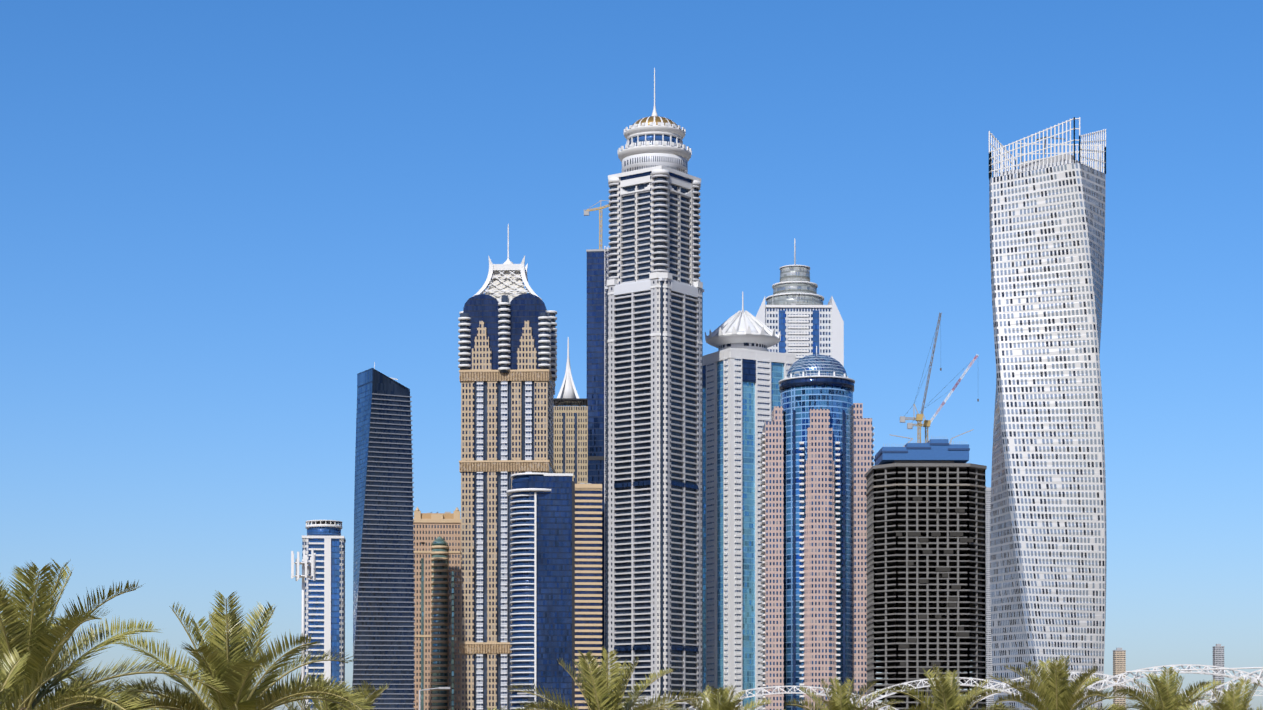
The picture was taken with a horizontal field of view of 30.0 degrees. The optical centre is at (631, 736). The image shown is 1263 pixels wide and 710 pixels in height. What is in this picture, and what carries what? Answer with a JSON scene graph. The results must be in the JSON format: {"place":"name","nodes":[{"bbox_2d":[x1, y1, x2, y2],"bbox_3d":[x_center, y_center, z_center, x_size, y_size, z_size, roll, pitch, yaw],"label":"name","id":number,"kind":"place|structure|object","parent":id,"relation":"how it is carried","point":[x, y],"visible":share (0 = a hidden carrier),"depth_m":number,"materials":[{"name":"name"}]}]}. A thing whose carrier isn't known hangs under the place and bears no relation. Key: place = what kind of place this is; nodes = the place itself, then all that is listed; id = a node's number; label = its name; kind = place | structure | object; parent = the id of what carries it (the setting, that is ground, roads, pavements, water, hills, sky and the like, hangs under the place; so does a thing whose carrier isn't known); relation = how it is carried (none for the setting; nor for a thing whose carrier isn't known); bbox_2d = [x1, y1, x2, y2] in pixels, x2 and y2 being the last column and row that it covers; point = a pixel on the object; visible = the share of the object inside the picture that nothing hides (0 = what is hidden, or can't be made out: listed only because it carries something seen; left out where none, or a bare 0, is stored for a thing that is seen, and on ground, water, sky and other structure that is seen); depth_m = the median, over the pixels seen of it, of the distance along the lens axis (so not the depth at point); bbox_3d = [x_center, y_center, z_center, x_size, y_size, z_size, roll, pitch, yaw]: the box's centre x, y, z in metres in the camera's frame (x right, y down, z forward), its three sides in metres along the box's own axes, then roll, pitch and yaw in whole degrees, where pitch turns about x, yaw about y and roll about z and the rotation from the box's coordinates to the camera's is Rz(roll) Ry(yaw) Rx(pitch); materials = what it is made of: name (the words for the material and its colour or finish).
{"place":"outdoors","nodes":[
{"label":"outdoors","id":0,"kind":"place"},
{"bbox_2d":[0,0,1262,709],"label":"sky","id":1,"kind":"structure","parent":0,"point":[217,217],"materials":[{"name":"blue"}]},
{"bbox_2d":[756,239,843,366],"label":"skyscraper","id":2,"kind":"structure","parent":0,"point":[800,316],"depth_m":1861.04,"materials":[{"name":"white paint"}]},
{"bbox_2d":[622,664,1262,709],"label":"arch canopy","id":3,"kind":"object","parent":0,"point":[1183,670],"visible":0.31,"depth_m":292.21,"materials":[{"name":"white metal"}]},
{"bbox_3d":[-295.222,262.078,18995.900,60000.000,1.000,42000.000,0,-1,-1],"label":"ground","id":4,"kind":"structure","parent":0,"visible":0},
{"bbox_2d":[0,632,99,709],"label":"palm","id":5,"kind":"object","parent":4,"relation":"on","point":[5,666],"visible":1,"depth_m":49.81,"materials":[{"name":"green plant"}]},
{"bbox_2d":[4,674,157,709],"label":"palm","id":6,"kind":"object","parent":4,"relation":"on","point":[155,679],"visible":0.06,"depth_m":63.40,"materials":[{"name":"green plant"}]},
{"bbox_2d":[0,560,230,709],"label":"palm","id":7,"kind":"object","parent":4,"relation":"on","point":[36,636],"visible":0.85,"depth_m":57.19,"materials":[{"name":"green plant"}]},
{"bbox_2d":[86,678,176,709],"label":"palm","id":8,"kind":"object","parent":4,"relation":"on","point":[133,692],"visible":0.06,"depth_m":74.93,"materials":[{"name":"green plant"}]},
{"bbox_2d":[74,590,373,709],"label":"palm","id":9,"kind":"object","parent":4,"relation":"on","point":[234,666],"visible":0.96,"depth_m":61.19,"materials":[{"name":"green plant"}]},
{"bbox_2d":[291,548,315,709],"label":"phone mast","id":10,"kind":"object","parent":4,"relation":"on","point":[310,569],"visible":0.98,"depth_m":519.03,"materials":[{"name":"white metal"}]},
{"bbox_2d":[302,520,345,709],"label":"round top tower","id":11,"kind":"structure","parent":4,"relation":"on","point":[325,604],"depth_m":1519.01,"materials":[{"name":"blue glass"}]},
{"bbox_2d":[269,675,389,709],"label":"palm","id":12,"kind":"object","parent":4,"relation":"on","point":[326,705],"visible":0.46,"depth_m":69.21,"materials":[{"name":"green plant"}]},
{"bbox_2d":[352,362,414,709],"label":"ocean heights","id":13,"kind":"structure","parent":4,"relation":"on","point":[383,603],"depth_m":1307.17,"materials":[{"name":"blue glass"}]},
{"bbox_2d":[419,687,450,709],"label":"street light","id":14,"kind":"object","parent":4,"relation":"on","point":[430,689],"visible":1,"depth_m":149.81,"materials":[{"name":"white paint"}]},
{"bbox_2d":[413,507,460,709],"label":"beige tower","id":15,"kind":"structure","parent":4,"relation":"on","point":[437,589],"depth_m":1429.12,"materials":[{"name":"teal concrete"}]},
{"bbox_2d":[458,224,556,709],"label":"skyscraper","id":16,"kind":"structure","parent":4,"relation":"on","point":[507,342],"depth_m":1381.41,"materials":[{"name":"beige glass"}]},
{"bbox_2d":[486,703,534,709],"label":"palm","id":17,"kind":"object","parent":4,"relation":"on","point":[503,707],"visible":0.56,"depth_m":88.14,"materials":[{"name":"green plant"}]},
{"bbox_2d":[517,693,544,701],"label":"street light","id":18,"kind":"object","parent":4,"relation":"on","point":[527,693],"visible":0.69,"depth_m":169.85,"materials":[{"name":"white paint"}]},
{"bbox_2d":[506,472,601,709],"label":"striped tower","id":19,"kind":"structure","parent":4,"relation":"on","point":[556,565],"depth_m":1211.85,"materials":[{"name":"blue glass"}]},
{"bbox_2d":[554,337,587,483],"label":"spire tower","id":20,"kind":"structure","parent":4,"relation":"on","point":[570,431],"depth_m":1652.61,"materials":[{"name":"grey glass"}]},
{"bbox_2d":[584,200,609,673],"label":"dark tower","id":21,"kind":"structure","parent":4,"relation":"on","point":[598,269],"depth_m":1754.20,"materials":[{"name":"blue glass"}]},
{"bbox_2d":[505,646,702,709],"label":"palm","id":22,"kind":"object","parent":4,"relation":"on","point":[601,693],"visible":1,"depth_m":81.51,"materials":[{"name":"green plant"}]},
{"bbox_2d":[605,68,703,709],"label":"skyscraper","id":23,"kind":"structure","parent":4,"relation":"on","point":[654,451],"depth_m":1419.55,"materials":[{"name":"grey glass"}]},
{"bbox_2d":[671,684,772,709],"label":"palm","id":24,"kind":"object","parent":4,"relation":"on","point":[725,702],"visible":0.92,"depth_m":99.82,"materials":[{"name":"green plant"}]},
{"bbox_2d":[703,292,795,709],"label":"skyscraper","id":25,"kind":"structure","parent":4,"relation":"on","point":[745,371],"depth_m":1467.47,"materials":[{"name":"white paint"}]},
{"bbox_2d":[760,346,873,709],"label":"skyscraper","id":26,"kind":"structure","parent":4,"relation":"on","point":[816,450],"depth_m":1370.96,"materials":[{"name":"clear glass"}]},
{"bbox_2d":[785,676,904,709],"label":"palm","id":27,"kind":"object","parent":4,"relation":"on","point":[842,701],"visible":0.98,"depth_m":103.77,"materials":[{"name":"green plant"}]},
{"bbox_2d":[865,312,986,709],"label":"construction tower","id":28,"kind":"structure","parent":4,"relation":"on","point":[926,557],"depth_m":1334.43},
{"bbox_2d":[885,665,1019,709],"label":"palm","id":29,"kind":"object","parent":4,"relation":"on","point":[947,697],"visible":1,"depth_m":99.91,"materials":[{"name":"green plant"}]},
{"bbox_2d":[985,487,993,708],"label":"block","id":30,"kind":"structure","parent":4,"relation":"on","point":[989,668],"depth_m":2307.68,"materials":[{"name":"grey concrete"}]},
{"bbox_2d":[989,117,1106,709],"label":"twisted skyscraper","id":31,"kind":"structure","parent":4,"relation":"on","point":[1048,548],"depth_m":1135.97,"materials":[{"name":"white paint"}]},
{"bbox_2d":[988,654,1138,709],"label":"palm","id":32,"kind":"object","parent":4,"relation":"on","point":[1048,688],"visible":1,"depth_m":91.60,"materials":[{"name":"green plant"}]},
{"bbox_2d":[1084,702,1127,709],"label":"palm","id":33,"kind":"object","parent":4,"relation":"on","point":[1108,709],"visible":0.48,"depth_m":100.44,"materials":[{"name":"green plant"}]},
{"bbox_2d":[1113,648,1125,709],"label":"block","id":34,"kind":"structure","parent":4,"relation":"on","point":[1119,660],"depth_m":2610.07,"materials":[{"name":"beige concrete"}]},
{"bbox_2d":[1114,666,1226,709],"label":"palm","id":35,"kind":"object","parent":4,"relation":"on","point":[1166,697],"visible":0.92,"depth_m":97.89,"materials":[{"name":"green plant"}]},
{"bbox_2d":[1213,644,1223,707],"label":"block","id":36,"kind":"structure","parent":4,"relation":"on","point":[1218,654],"depth_m":2410.95,"materials":[{"name":"grey concrete"}]},
{"bbox_2d":[1177,676,1262,709],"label":"palm","id":37,"kind":"object","parent":4,"relation":"on","point":[1231,702],"visible":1,"depth_m":90.05,"materials":[{"name":"green plant"}]}
]}

